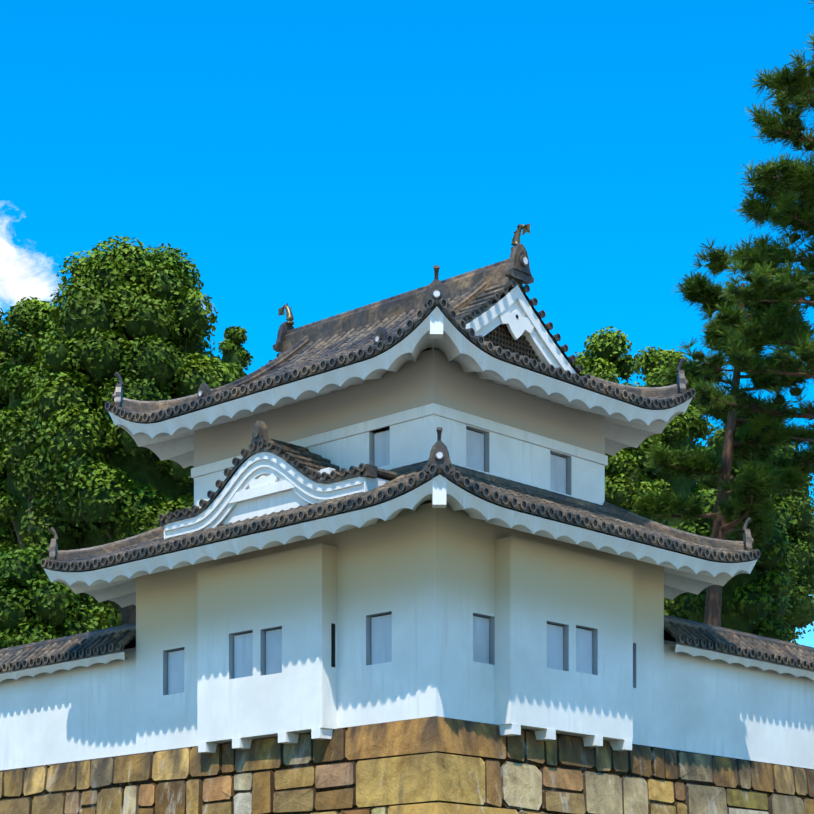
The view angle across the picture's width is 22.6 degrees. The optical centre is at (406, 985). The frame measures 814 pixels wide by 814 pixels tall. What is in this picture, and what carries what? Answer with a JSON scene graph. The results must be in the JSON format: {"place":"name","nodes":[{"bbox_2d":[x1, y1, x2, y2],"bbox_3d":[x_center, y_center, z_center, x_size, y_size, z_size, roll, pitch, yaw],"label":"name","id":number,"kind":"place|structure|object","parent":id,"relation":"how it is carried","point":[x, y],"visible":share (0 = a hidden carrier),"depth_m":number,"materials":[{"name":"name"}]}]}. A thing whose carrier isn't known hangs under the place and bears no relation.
{"place":"outdoors","nodes":[
{"label":"outdoors","id":0,"kind":"place"},
{"bbox_2d":[218,326,253,375],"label":"foliage","id":1,"kind":"object","parent":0,"point":[231,344],"visible":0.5,"depth_m":87.11,"materials":[{"name":"green plant"}]},
{"bbox_2d":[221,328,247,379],"bbox_3d":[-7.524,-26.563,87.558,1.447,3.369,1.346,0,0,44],"label":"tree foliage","id":2,"kind":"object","parent":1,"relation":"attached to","point":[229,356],"visible":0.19,"depth_m":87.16,"materials":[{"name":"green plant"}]},
{"bbox_2d":[194,349,604,542],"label":"turret upper walls","id":3,"kind":"structure","parent":0,"point":[431,376],"depth_m":45.44,"materials":[{"name":"white paint"}]},
{"bbox_2d":[191,403,607,512],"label":"wall molding","id":4,"kind":"structure","parent":3,"relation":"attached to","point":[382,423],"depth_m":45.38,"materials":[{"name":"white paint"}]},
{"bbox_2d":[105,244,695,422],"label":"top roof tiles","id":5,"kind":"object","parent":3,"relation":"on","point":[341,340],"visible":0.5,"depth_m":46.80,"materials":[{"name":"grey tile"}]},
{"bbox_2d":[198,257,527,395],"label":"roof ornament discs","id":6,"kind":"object","parent":5,"relation":"attached to","point":[436,293],"visible":0.42,"depth_m":43.74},
{"bbox_2d":[108,285,692,467],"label":"roof eaves","id":7,"kind":"object","parent":5,"relation":"attached to","point":[628,425],"visible":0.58,"depth_m":45.47,"materials":[{"name":"white paint"}]},
{"bbox_2d":[484,315,540,361],"bbox_3d":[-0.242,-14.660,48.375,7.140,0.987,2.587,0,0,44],"label":"gable lattice","id":8,"kind":"object","parent":7,"relation":"in","point":[498,338],"visible":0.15,"depth_m":45.87,"materials":[{"name":"brown wood"}]},
{"bbox_2d":[278,224,529,325],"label":"roof ornaments","id":9,"kind":"object","parent":5,"relation":"on","point":[515,242],"visible":0.96,"depth_m":45.77},
{"bbox_2d":[3,758,807,813],"bbox_3d":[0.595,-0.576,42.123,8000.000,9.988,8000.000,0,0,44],"label":"joint","id":10,"kind":"object","parent":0,"point":[539,767],"depth_m":56.62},
{"bbox_2d":[0,308,20,555],"bbox_3d":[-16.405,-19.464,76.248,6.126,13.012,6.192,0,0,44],"label":"tree foliage","id":11,"kind":"object","parent":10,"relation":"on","point":[2,524],"visible":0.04,"depth_m":74.45,"materials":[{"name":"green plant"}]},
{"bbox_2d":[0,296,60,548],"bbox_3d":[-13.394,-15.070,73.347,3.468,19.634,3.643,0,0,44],"label":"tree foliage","id":12,"kind":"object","parent":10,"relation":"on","point":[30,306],"depth_m":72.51,"materials":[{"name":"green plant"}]},
{"bbox_2d":[0,544,117,648],"bbox_3d":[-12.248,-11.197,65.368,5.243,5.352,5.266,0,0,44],"label":"tree foliage","id":13,"kind":"object","parent":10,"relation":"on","point":[11,622],"visible":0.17,"depth_m":63.35,"materials":[{"name":"green plant"}]},
{"bbox_2d":[101,600,122,627],"bbox_3d":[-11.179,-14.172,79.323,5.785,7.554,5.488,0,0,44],"label":"tree foliage","id":14,"kind":"object","parent":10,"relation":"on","point":[117,613],"visible":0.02,"depth_m":76.72,"materials":[{"name":"green plant"}]},
{"bbox_2d":[6,235,244,624],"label":"tree","id":15,"kind":"object","parent":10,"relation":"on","point":[148,262],"depth_m":66.99,"materials":[{"name":"green plant"}]},
{"bbox_2d":[0,716,813,813],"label":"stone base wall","id":16,"kind":"structure","parent":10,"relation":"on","point":[433,765],"depth_m":45.41,"materials":[{"name":"brown stone"}]},
{"bbox_2d":[0,652,135,770],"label":"perimeter wall","id":17,"kind":"structure","parent":16,"relation":"on","point":[78,713],"depth_m":50.85,"materials":[{"name":"paint"}]},
{"bbox_2d":[0,647,135,681],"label":"wall eaves","id":18,"kind":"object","parent":17,"relation":"on","point":[106,658],"depth_m":50.57,"materials":[{"name":"white paint"}]},
{"bbox_2d":[0,623,135,672],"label":"wall roof tiles","id":19,"kind":"object","parent":18,"relation":"on","point":[92,643],"depth_m":50.51,"materials":[{"name":"grey tile"}]},
{"bbox_2d":[136,502,663,753],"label":"turret walls","id":20,"kind":"structure","parent":16,"relation":"on","point":[433,580],"depth_m":44.22,"materials":[{"name":"white paint"}]},
{"bbox_2d":[159,420,402,526],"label":"karahafu tiles","id":21,"kind":"object","parent":20,"relation":"attached to","point":[306,462],"visible":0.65,"depth_m":45.04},
{"bbox_2d":[164,452,392,548],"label":"gable","id":22,"kind":"structure","parent":21,"relation":"attached to","point":[261,484],"depth_m":45.25,"materials":[{"name":"white paint"}]},
{"bbox_2d":[168,429,591,694],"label":"windows","id":23,"kind":"structure","parent":20,"relation":"in","point":[381,639],"depth_m":44.88,"materials":[{"name":"grey"}]},
{"bbox_2d":[170,429,590,666],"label":"window recesses","id":24,"kind":"object","parent":20,"relation":"in","point":[332,645],"visible":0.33,"depth_m":44.06,"materials":[{"name":"grey"}]},
{"bbox_2d":[163,425,635,694],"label":"window frames","id":25,"kind":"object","parent":20,"relation":"in","point":[490,618],"visible":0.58,"depth_m":45.19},
{"bbox_2d":[41,427,759,571],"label":"roof tiles","id":26,"kind":"object","parent":20,"relation":"attached to","point":[606,518],"visible":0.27,"depth_m":44.88,"materials":[{"name":"grey tile"}]},
{"bbox_2d":[44,475,757,607],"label":"roof eaves","id":27,"kind":"object","parent":26,"relation":"attached to","point":[683,573],"visible":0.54,"depth_m":44.27,"materials":[{"name":"white paint"}]},
{"bbox_2d":[436,452,442,457],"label":"roof ornament discs","id":28,"kind":"object","parent":26,"relation":"on","point":[439,454],"visible":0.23,"depth_m":40.02,"materials":[{"name":"paint"}]},
{"bbox_2d":[664,644,813,769],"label":"perimeter wall","id":29,"kind":"structure","parent":16,"relation":"on","point":[719,707],"depth_m":50.11,"materials":[{"name":"paint"}]},
{"bbox_2d":[664,640,813,679],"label":"wall eaves","id":30,"kind":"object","parent":29,"relation":"on","point":[729,658],"depth_m":49.82,"materials":[{"name":"white paint"}]},
{"bbox_2d":[664,615,813,670],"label":"roof tiles","id":31,"kind":"object","parent":30,"relation":"on","point":[703,635],"depth_m":49.72,"materials":[{"name":"grey tile"}]},
{"bbox_2d":[572,326,664,524],"bbox_3d":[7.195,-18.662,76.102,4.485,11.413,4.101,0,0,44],"label":"tree foliage","id":32,"kind":"object","parent":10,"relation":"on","point":[619,499],"visible":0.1,"depth_m":75.06,"materials":[{"name":"green plant"}]},
{"bbox_2d":[633,346,713,529],"bbox_3d":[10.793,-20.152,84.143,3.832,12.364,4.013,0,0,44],"label":"tree foliage","id":33,"kind":"object","parent":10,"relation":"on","point":[682,483],"visible":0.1,"depth_m":83.02,"materials":[{"name":"green plant"}]},
{"bbox_2d":[664,488,799,642],"bbox_3d":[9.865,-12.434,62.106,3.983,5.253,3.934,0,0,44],"label":"tree foliage","id":34,"kind":"object","parent":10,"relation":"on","point":[741,622],"visible":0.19,"depth_m":60.93,"materials":[{"name":"green plant"}]},
{"bbox_2d":[676,0,813,454],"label":"pine","id":35,"kind":"object","parent":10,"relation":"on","point":[762,268],"depth_m":51.86,"materials":[{"name":"green plant"}]},
{"bbox_2d":[696,400,813,643],"bbox_3d":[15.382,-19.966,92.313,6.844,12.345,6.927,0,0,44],"label":"tree foliage","id":36,"kind":"object","parent":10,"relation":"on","point":[802,617],"visible":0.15,"depth_m":90.43,"materials":[{"name":"green plant"}]},
{"bbox_2d":[0,0,813,646],"label":"sky","id":37,"kind":"structure","parent":0,"point":[320,158],"materials":[{"name":"blue"}]},
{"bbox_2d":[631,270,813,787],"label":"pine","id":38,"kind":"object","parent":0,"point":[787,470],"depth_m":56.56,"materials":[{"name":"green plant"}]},
{"bbox_2d":[642,284,813,543],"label":"pine branches","id":39,"kind":"object","parent":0,"point":[798,460],"visible":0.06,"depth_m":56.34,"materials":[{"name":"green plant"}]}
]}

